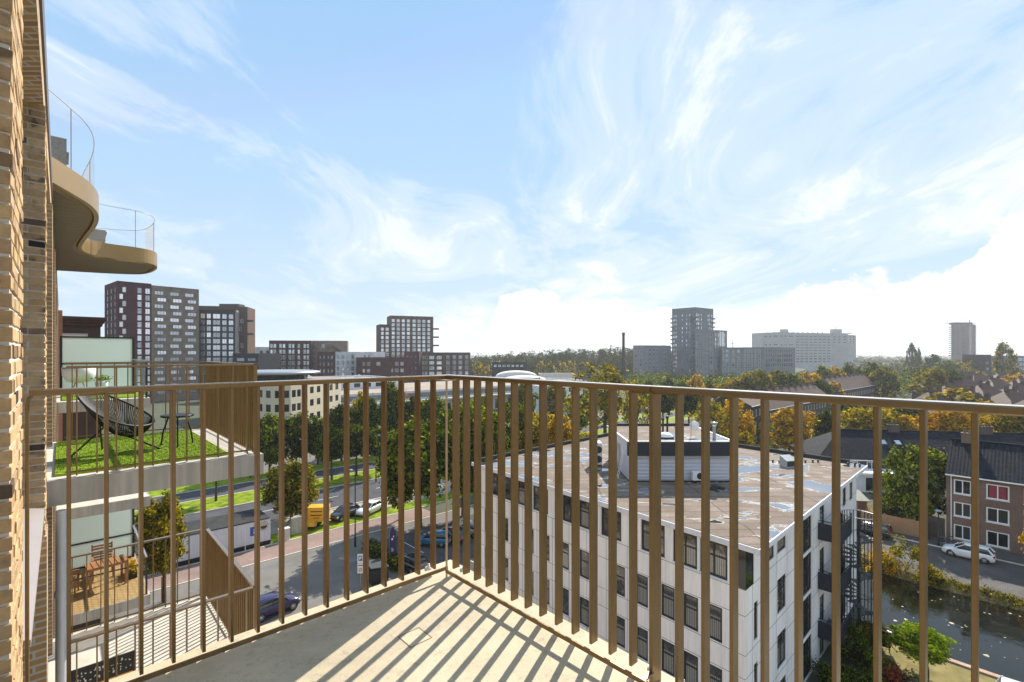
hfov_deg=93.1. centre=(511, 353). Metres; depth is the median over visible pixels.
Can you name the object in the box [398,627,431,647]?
drain cover
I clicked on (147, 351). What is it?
window
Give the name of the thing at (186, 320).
window
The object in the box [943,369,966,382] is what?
tree
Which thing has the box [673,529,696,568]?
window
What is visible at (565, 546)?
window
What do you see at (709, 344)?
apartment tower
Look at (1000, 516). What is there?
window
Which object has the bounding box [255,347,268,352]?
flat building
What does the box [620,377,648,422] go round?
tree
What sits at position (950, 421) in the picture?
tree
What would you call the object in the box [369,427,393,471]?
tree
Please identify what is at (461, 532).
parked car
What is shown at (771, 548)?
window
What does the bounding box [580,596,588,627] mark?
window
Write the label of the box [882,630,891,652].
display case
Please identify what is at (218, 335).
apartment tower
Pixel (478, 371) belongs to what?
tree
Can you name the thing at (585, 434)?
tree
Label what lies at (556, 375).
flat building
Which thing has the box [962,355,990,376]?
flat building
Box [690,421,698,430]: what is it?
satellite dish
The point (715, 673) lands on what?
window
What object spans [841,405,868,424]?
tree
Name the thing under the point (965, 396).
tree
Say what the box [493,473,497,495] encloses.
window
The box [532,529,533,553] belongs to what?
window
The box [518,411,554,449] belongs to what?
tree
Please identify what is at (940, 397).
red roofed house
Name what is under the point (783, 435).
tree
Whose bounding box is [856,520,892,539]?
parked car
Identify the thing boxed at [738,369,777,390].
tree
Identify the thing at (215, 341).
window
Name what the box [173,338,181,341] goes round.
window
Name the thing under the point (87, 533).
privacy screen
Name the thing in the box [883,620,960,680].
tree
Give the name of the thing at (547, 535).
window
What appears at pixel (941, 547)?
street kerb
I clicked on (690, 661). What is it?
window
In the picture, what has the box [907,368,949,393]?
tree
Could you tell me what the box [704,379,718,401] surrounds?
tree
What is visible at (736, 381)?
tree
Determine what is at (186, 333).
window
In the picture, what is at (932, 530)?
garden gate
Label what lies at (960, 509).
window
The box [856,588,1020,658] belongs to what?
floating leaves
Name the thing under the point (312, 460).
avenue service road
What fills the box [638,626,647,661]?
window
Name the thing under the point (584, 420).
tree
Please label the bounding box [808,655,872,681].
bush
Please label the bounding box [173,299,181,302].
window
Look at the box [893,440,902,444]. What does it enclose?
roof window
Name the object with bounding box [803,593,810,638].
window
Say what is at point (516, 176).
sky
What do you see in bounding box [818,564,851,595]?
fire escape landing
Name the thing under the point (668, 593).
window
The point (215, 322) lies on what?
window
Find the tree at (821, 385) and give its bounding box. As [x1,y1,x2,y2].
[813,380,833,394]
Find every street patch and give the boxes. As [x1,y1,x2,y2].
[184,560,292,593]
[339,557,371,570]
[378,524,414,535]
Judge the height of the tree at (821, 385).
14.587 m
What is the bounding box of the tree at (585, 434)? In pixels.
[564,430,588,440]
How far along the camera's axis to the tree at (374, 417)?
96.77 m
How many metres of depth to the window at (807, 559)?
31.48 m
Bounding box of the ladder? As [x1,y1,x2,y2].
[617,447,624,477]
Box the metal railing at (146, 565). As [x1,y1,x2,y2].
[71,525,147,593]
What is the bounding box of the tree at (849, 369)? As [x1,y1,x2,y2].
[839,363,855,374]
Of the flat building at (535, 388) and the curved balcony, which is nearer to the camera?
the curved balcony
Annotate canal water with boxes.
[851,568,1023,681]
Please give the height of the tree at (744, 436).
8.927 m
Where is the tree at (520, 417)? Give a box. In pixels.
[497,400,532,447]
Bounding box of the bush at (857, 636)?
[830,619,872,663]
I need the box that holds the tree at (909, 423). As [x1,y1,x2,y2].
[882,413,918,429]
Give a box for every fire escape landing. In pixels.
[818,515,851,544]
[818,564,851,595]
[818,609,851,645]
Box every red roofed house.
[910,386,941,411]
[912,377,935,398]
[928,393,952,427]
[942,380,960,391]
[956,385,997,403]
[957,375,977,388]
[960,371,972,379]
[973,371,989,382]
[975,380,1001,396]
[975,392,1007,426]
[983,375,1010,389]
[989,371,1008,379]
[991,385,1023,404]
[1000,380,1023,394]
[1009,375,1023,384]
[1013,400,1023,404]
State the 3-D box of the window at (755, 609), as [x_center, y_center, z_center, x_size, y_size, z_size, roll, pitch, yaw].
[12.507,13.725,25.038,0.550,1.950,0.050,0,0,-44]
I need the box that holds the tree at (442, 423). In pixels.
[429,399,493,515]
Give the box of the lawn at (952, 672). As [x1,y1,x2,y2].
[863,644,996,681]
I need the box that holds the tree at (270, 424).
[260,412,297,473]
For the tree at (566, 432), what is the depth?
75.28 m
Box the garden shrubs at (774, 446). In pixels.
[755,392,1003,448]
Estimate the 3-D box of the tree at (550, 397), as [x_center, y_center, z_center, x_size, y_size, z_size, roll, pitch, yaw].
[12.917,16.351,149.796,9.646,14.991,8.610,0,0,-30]
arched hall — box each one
[495,370,536,376]
[505,375,544,379]
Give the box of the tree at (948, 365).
[930,359,962,372]
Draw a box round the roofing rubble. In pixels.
[710,484,728,491]
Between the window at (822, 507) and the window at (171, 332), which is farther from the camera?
the window at (171, 332)
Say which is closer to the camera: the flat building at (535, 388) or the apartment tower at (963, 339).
the flat building at (535, 388)
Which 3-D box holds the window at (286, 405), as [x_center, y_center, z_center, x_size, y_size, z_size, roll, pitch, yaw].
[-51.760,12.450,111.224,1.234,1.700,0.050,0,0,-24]
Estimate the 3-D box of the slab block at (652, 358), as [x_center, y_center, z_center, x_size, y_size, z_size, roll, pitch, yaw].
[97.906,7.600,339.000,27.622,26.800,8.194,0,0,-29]
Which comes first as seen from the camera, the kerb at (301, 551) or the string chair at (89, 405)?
the string chair at (89, 405)
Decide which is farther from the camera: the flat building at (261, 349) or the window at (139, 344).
the flat building at (261, 349)
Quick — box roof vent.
[710,422,717,438]
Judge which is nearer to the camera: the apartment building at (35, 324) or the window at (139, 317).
the apartment building at (35, 324)
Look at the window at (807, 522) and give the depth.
31.48 m
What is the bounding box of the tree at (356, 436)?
[341,423,379,475]
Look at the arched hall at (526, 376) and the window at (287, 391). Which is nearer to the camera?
the window at (287, 391)
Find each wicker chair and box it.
[51,136,68,165]
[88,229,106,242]
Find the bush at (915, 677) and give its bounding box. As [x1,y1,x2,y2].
[897,665,932,681]
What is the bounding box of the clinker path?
[144,508,429,590]
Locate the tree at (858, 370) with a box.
[855,366,865,373]
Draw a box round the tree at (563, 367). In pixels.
[555,361,566,372]
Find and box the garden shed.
[856,489,869,510]
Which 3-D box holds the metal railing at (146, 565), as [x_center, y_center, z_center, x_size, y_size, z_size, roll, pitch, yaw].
[-12.999,6.700,15.414,1.900,1.140,3.720,0,0,-43]
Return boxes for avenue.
[135,419,700,527]
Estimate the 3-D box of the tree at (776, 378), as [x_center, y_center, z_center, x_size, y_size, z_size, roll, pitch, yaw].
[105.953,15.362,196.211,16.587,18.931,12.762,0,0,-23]
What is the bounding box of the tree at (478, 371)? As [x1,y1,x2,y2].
[472,361,484,375]
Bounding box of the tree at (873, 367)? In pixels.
[862,362,896,387]
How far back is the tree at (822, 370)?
213.63 m
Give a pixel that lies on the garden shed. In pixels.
(862, 499)
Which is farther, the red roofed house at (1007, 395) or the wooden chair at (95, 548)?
the red roofed house at (1007, 395)
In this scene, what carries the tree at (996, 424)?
on the ground at (195, 423)
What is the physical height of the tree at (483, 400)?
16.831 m
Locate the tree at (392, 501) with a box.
[379,456,413,508]
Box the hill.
[470,345,804,379]
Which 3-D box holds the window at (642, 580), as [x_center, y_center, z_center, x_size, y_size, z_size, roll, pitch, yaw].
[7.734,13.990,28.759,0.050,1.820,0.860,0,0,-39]
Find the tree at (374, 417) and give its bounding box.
[352,393,380,430]
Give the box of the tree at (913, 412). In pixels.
[885,408,931,425]
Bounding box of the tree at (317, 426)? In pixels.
[308,415,332,464]
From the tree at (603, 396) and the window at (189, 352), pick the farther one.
the window at (189, 352)
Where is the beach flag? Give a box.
[389,527,395,554]
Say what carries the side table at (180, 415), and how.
on the turf mat at (87, 454)
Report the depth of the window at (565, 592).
33.64 m
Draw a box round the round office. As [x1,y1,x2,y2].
[257,369,340,444]
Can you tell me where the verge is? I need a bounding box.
[270,492,473,542]
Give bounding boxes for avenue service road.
[264,399,711,471]
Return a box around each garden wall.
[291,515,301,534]
[928,516,944,538]
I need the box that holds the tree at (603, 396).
[564,362,630,433]
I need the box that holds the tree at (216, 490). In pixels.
[215,481,218,500]
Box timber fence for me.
[856,509,918,536]
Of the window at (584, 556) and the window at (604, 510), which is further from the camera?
the window at (584, 556)
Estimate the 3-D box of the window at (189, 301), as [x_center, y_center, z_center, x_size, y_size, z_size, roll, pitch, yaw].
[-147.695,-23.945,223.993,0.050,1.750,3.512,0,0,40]
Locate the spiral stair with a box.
[841,509,872,652]
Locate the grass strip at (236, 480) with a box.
[148,409,674,496]
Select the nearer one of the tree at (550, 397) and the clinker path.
the clinker path
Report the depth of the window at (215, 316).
234.91 m
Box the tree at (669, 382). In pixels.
[657,377,676,396]
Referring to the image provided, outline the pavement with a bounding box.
[892,529,1023,564]
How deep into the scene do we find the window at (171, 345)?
218.74 m
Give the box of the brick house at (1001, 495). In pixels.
[945,430,1023,554]
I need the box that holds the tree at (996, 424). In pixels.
[968,414,1020,432]
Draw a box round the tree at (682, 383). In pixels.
[676,379,689,386]
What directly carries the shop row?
on the ground at (195, 423)
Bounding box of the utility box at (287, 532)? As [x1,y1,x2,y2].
[278,526,289,540]
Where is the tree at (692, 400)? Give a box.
[669,386,700,422]
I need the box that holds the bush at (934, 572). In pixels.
[911,562,951,587]
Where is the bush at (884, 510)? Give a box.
[882,495,896,514]
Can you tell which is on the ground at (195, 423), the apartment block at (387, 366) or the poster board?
the apartment block at (387, 366)
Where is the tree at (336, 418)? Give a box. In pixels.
[319,403,373,460]
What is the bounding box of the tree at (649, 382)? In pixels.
[638,380,658,408]
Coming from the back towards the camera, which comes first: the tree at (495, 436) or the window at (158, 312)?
the window at (158, 312)
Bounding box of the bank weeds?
[932,577,1023,607]
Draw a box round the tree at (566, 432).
[538,414,570,444]
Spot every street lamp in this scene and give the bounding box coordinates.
[350,469,355,546]
[934,509,942,545]
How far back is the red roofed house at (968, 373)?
226.70 m
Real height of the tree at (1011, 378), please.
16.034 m
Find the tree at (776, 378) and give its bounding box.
[762,370,791,389]
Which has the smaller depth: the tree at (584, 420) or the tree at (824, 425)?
the tree at (824, 425)
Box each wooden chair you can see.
[71,569,79,596]
[91,541,113,580]
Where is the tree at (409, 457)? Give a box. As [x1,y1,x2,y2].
[370,415,462,527]
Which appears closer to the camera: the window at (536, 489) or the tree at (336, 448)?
the window at (536, 489)
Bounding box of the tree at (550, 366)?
[546,361,555,372]
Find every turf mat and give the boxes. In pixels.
[55,430,227,476]
[62,392,144,400]
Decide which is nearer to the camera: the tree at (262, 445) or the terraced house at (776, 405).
the tree at (262, 445)
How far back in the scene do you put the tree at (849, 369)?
233.59 m
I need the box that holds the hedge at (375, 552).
[361,538,397,572]
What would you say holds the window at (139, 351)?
in the apartment tower at (127, 309)
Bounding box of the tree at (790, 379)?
[777,373,804,387]
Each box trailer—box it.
[308,504,329,526]
[308,519,317,526]
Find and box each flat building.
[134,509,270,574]
[233,353,279,369]
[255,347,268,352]
[314,375,397,389]
[317,352,334,375]
[335,352,384,375]
[404,352,421,382]
[492,362,526,376]
[532,384,553,419]
[538,373,574,378]
[545,378,582,414]
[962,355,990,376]
[991,356,1023,374]
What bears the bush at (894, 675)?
on the garden soil
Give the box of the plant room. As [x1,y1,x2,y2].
[607,423,728,480]
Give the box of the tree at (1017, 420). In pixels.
[993,416,1023,432]
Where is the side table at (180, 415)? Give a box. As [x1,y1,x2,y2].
[160,413,193,447]
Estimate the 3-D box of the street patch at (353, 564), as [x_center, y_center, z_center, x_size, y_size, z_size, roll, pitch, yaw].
[-15.485,20.985,48.542,3.400,0.003,1.200,0,0,-43]
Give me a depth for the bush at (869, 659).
31.56 m
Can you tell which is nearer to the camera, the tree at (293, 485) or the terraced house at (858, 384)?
the tree at (293, 485)
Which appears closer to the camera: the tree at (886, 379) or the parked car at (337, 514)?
the parked car at (337, 514)
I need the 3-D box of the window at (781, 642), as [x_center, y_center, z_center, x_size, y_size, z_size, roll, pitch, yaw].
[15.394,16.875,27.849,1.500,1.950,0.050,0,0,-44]
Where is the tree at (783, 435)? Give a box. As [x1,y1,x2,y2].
[769,407,820,450]
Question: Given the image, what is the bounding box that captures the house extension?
[856,468,945,493]
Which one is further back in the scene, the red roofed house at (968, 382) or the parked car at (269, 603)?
the red roofed house at (968, 382)
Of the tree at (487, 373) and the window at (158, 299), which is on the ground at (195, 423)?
the tree at (487, 373)
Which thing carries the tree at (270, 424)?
on the grass strip at (236, 480)
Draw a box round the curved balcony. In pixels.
[48,89,156,273]
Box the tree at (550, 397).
[547,386,567,415]
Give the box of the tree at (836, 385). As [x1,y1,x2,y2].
[829,381,846,395]
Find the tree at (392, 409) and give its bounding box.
[376,381,409,435]
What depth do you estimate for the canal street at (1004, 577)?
47.36 m
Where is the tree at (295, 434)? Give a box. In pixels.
[272,411,316,461]
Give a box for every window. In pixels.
[62,334,85,335]
[137,308,141,313]
[137,315,141,320]
[137,342,141,347]
[137,349,141,354]
[145,295,149,300]
[145,322,149,327]
[145,342,149,347]
[145,349,149,354]
[154,291,163,294]
[154,304,163,307]
[154,317,163,321]
[154,331,163,334]
[154,344,163,347]
[154,357,163,360]
[154,370,163,374]
[157,297,165,301]
[157,311,165,314]
[157,324,165,327]
[157,337,165,340]
[157,351,165,354]
[157,377,164,380]
[170,292,178,295]
[170,305,178,308]
[170,318,178,321]
[170,331,178,334]
[170,344,178,347]
[170,357,178,360]
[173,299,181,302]
[173,312,181,315]
[173,325,181,328]
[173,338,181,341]
[173,351,181,354]
[185,293,193,297]
[185,306,193,309]
[185,319,193,322]
[185,332,193,335]
[185,344,193,347]
[185,357,193,360]
[188,300,195,303]
[188,325,195,328]
[188,338,195,341]
[188,351,195,354]
[213,314,219,318]
[213,320,219,324]
[213,326,219,330]
[213,339,219,343]
[213,345,219,349]
[213,351,219,355]
[266,390,270,397]
[266,404,270,411]
[285,390,288,397]
[285,404,288,411]
[297,389,300,396]
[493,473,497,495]
[505,476,510,500]
[505,518,507,540]
[505,557,507,580]
[518,480,523,504]
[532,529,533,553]
[532,571,533,595]
[534,486,547,513]
[547,535,548,560]
[547,579,548,603]
[563,495,570,522]
[563,542,568,569]
[563,587,568,615]
[580,500,588,528]
[580,549,588,579]
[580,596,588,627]
[602,507,620,540]
[617,565,624,596]
[617,616,624,647]
[638,574,647,607]
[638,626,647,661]
[642,519,664,557]
[662,584,674,620]
[662,639,674,676]
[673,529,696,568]
[684,593,697,631]
[684,650,697,681]
[700,538,726,580]
[710,604,721,642]
[710,664,721,681]
[738,549,752,589]
[754,601,756,638]
[754,662,756,681]
[769,546,772,559]
[777,536,784,552]
[777,574,784,613]
[777,628,784,668]
[803,515,810,553]
[803,551,810,596]
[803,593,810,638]
[803,634,810,680]
[820,505,823,522]
[820,546,823,572]
[820,593,823,620]
[820,620,823,654]
[843,488,844,505]
[849,482,851,499]
[866,478,872,490]
[867,462,872,467]
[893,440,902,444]
[954,479,970,495]
[954,501,970,517]
[954,524,970,540]
[986,484,1008,501]
[986,507,1008,524]
[986,530,1008,548]
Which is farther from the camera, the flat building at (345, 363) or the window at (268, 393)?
the flat building at (345, 363)
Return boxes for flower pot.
[90,374,112,386]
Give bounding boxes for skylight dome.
[661,432,673,438]
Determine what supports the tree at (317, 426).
on the grass strip at (236, 480)
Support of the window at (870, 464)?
in the roof at (856, 446)
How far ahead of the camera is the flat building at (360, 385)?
172.54 m
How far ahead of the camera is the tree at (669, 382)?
198.91 m
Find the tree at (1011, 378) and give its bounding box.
[1000,373,1023,382]
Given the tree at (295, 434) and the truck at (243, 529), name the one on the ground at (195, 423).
the truck at (243, 529)
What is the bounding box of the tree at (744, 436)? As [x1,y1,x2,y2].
[738,430,758,445]
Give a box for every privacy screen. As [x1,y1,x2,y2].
[60,336,133,387]
[71,509,133,569]
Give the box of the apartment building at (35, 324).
[0,0,263,681]
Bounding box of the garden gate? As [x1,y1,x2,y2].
[929,522,942,541]
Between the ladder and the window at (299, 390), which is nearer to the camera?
the ladder
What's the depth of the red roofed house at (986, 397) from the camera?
128.88 m
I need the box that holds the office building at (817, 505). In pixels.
[471,433,867,681]
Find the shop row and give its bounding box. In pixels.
[341,380,518,417]
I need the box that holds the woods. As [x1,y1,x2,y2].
[846,355,1023,376]
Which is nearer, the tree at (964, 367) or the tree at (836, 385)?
the tree at (836, 385)
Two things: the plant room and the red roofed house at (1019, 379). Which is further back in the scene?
the red roofed house at (1019, 379)
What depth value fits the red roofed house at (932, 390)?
150.28 m
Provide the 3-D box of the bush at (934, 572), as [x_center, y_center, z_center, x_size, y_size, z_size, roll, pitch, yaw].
[38.012,20.036,44.430,2.989,1.895,2.683,0,0,-16]
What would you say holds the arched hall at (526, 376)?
on the ground at (195, 423)
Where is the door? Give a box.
[617,442,619,469]
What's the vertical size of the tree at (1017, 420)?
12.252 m
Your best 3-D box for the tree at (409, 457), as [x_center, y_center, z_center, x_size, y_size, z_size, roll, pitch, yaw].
[-10.969,14.343,58.851,11.687,14.088,10.359,0,0,3]
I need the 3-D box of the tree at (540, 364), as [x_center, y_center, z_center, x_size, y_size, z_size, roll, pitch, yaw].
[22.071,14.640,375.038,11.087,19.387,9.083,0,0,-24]
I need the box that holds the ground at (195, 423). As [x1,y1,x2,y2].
[101,355,993,681]
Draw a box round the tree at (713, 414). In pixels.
[687,397,728,438]
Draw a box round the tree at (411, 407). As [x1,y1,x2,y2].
[397,393,429,431]
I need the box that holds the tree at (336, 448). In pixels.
[313,425,343,480]
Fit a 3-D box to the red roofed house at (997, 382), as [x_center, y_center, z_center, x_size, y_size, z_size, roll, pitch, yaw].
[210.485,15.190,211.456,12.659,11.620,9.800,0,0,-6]
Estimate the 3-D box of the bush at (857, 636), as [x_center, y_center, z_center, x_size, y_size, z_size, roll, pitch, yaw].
[23.489,19.642,33.083,2.988,2.854,2.826,0,0,39]
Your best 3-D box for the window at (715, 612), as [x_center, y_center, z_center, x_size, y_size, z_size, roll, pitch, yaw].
[10.573,13.990,25.294,0.050,1.820,0.860,0,0,-39]
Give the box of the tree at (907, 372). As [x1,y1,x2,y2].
[898,365,928,380]
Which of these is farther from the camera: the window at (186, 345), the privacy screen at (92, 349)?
the window at (186, 345)
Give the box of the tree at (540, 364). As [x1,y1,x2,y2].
[534,361,546,375]
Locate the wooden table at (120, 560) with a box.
[84,554,126,593]
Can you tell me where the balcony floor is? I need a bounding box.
[109,559,674,681]
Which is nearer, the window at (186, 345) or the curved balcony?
the curved balcony
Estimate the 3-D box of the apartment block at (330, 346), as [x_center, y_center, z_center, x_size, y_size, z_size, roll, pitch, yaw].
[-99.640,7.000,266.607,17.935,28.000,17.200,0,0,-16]
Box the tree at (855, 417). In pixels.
[841,406,911,429]
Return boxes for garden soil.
[841,654,889,681]
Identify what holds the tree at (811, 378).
on the ground at (195, 423)
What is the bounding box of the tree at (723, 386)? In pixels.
[711,382,735,398]
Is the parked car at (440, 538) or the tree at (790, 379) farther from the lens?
the tree at (790, 379)
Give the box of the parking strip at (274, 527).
[270,483,451,534]
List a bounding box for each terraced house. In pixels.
[710,387,759,445]
[747,381,829,431]
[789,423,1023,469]
[821,372,876,408]
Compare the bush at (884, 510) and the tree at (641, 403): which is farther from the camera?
the tree at (641, 403)
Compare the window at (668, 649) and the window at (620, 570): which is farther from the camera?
the window at (620, 570)
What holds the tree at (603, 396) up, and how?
on the ground at (195, 423)
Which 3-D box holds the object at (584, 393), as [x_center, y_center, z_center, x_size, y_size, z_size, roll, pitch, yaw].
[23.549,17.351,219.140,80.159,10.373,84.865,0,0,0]
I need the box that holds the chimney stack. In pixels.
[622,332,624,380]
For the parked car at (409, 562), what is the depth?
46.31 m
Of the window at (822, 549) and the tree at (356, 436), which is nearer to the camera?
the window at (822, 549)
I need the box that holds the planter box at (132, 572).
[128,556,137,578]
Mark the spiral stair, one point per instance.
(859, 614)
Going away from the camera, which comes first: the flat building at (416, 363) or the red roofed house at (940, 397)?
the red roofed house at (940, 397)
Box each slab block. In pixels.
[633,345,670,383]
[722,347,794,379]
[752,326,855,371]
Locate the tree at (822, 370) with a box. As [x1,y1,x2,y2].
[812,363,837,378]
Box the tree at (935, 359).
[923,354,941,369]
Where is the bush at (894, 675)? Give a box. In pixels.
[871,656,912,681]
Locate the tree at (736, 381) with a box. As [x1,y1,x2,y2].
[725,375,763,390]
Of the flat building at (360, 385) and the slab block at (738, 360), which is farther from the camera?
the slab block at (738, 360)
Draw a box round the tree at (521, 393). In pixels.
[510,384,538,415]
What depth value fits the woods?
618.86 m
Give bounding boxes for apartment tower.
[105,281,150,401]
[151,285,198,401]
[199,304,254,352]
[199,309,238,397]
[376,324,389,356]
[387,315,438,356]
[670,307,714,380]
[695,330,726,381]
[946,322,976,362]
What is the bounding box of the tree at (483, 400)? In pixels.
[462,394,497,422]
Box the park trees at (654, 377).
[625,369,934,397]
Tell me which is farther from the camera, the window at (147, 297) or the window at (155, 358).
the window at (155, 358)
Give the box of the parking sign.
[357,554,362,588]
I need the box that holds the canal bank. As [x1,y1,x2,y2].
[856,558,1023,610]
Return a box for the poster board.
[71,650,133,681]
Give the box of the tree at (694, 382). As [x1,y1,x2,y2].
[686,374,706,396]
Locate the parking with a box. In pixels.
[377,514,473,573]
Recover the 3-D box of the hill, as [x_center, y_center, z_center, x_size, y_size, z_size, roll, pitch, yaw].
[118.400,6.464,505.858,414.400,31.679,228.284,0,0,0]
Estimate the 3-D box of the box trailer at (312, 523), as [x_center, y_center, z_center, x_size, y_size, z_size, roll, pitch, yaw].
[-24.849,20.505,58.056,2.720,0.950,1.480,0,0,-5]
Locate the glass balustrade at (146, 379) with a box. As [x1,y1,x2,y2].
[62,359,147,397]
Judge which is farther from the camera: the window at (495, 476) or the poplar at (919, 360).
the poplar at (919, 360)
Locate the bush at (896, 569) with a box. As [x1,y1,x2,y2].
[861,548,902,574]
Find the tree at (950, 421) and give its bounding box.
[912,411,1000,431]
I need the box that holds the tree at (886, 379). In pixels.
[868,367,901,397]
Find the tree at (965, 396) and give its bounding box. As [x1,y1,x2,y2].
[919,388,996,402]
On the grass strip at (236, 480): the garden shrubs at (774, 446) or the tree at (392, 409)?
the tree at (392, 409)
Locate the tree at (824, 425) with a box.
[810,409,831,437]
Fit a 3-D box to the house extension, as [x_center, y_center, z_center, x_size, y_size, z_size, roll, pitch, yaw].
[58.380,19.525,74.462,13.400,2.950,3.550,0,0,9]
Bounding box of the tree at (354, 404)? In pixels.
[352,390,362,412]
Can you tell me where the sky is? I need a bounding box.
[44,0,1023,355]
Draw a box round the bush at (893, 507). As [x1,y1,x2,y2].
[882,494,908,518]
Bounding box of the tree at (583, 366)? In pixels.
[575,361,588,378]
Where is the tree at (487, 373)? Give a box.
[483,365,490,376]
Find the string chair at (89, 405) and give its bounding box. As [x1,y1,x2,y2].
[71,395,160,456]
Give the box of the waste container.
[369,558,388,584]
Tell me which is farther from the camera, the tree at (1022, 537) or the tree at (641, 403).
the tree at (641, 403)
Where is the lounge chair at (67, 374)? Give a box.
[61,368,95,387]
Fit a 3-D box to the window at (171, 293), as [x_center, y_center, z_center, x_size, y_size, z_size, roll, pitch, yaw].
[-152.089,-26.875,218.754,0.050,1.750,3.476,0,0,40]
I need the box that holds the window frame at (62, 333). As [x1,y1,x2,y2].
[62,333,87,335]
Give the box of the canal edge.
[945,658,1000,678]
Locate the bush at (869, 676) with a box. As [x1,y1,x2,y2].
[842,660,887,681]
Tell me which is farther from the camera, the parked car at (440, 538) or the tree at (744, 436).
the tree at (744, 436)
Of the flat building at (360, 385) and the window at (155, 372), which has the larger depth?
the window at (155, 372)
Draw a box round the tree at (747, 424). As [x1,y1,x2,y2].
[716,399,756,444]
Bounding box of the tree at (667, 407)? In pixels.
[661,395,674,417]
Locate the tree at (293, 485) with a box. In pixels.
[260,457,322,520]
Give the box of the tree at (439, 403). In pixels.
[421,392,450,432]
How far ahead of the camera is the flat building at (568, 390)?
166.81 m
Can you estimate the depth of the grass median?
71.05 m
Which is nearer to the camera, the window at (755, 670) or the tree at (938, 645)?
the window at (755, 670)
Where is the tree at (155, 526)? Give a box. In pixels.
[134,489,188,602]
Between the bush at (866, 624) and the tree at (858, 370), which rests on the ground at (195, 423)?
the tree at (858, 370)
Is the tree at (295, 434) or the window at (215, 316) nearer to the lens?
the tree at (295, 434)
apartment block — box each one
[269,340,312,376]
[313,341,348,376]
[356,357,411,382]
[422,352,469,381]
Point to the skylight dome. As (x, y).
(665, 435)
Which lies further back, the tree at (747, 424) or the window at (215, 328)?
the window at (215, 328)
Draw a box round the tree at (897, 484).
[869,443,947,520]
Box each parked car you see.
[260,591,300,622]
[329,503,359,521]
[356,499,380,515]
[397,551,429,573]
[414,530,451,547]
[438,526,462,542]
[460,520,473,538]
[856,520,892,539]
[942,541,995,563]
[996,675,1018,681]
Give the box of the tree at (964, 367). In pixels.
[956,360,977,372]
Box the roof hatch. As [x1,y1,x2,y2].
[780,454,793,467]
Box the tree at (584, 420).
[563,394,588,429]
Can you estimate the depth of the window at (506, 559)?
38.75 m
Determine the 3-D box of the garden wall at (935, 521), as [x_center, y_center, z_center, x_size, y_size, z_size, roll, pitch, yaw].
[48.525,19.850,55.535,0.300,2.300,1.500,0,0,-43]
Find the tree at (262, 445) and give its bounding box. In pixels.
[249,422,274,477]
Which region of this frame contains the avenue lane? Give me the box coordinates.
[134,410,699,510]
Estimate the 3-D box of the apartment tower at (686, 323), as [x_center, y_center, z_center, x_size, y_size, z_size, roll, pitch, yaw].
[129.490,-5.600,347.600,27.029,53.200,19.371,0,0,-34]
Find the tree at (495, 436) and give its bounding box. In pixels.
[461,405,510,493]
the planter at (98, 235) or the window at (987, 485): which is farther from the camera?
the window at (987, 485)
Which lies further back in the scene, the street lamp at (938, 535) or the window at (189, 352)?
the window at (189, 352)
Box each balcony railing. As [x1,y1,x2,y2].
[25,374,1023,681]
[65,361,257,475]
[71,527,253,681]
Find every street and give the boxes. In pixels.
[101,505,473,625]
[856,532,1023,597]
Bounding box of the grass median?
[134,415,699,523]
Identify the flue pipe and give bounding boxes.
[666,416,668,430]
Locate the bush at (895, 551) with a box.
[868,533,928,578]
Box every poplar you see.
[904,342,917,370]
[914,347,922,367]
[991,340,1021,374]
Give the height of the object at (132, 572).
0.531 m
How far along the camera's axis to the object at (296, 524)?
56.63 m
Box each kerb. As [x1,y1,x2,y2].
[134,418,693,524]
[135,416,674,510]
[144,497,460,576]
[149,504,473,591]
[150,412,674,497]
[270,482,449,522]
[891,536,1023,565]
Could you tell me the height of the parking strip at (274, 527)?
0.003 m
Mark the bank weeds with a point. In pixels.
(983, 589)
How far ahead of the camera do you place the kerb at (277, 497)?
67.71 m
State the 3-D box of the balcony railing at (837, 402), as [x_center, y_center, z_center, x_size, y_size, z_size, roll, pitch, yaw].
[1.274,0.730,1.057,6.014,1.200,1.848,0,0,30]
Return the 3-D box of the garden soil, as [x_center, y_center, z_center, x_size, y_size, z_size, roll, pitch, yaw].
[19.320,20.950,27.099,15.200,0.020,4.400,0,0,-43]
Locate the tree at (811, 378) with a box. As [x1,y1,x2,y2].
[798,371,821,383]
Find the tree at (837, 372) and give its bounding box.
[830,364,846,375]
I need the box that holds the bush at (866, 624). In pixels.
[856,616,894,653]
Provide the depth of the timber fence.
56.35 m
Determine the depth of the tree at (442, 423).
61.84 m
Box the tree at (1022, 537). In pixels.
[1018,510,1023,549]
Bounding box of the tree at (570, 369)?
[567,360,576,375]
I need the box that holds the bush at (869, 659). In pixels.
[853,651,895,679]
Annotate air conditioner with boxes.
[598,441,601,465]
[691,471,700,480]

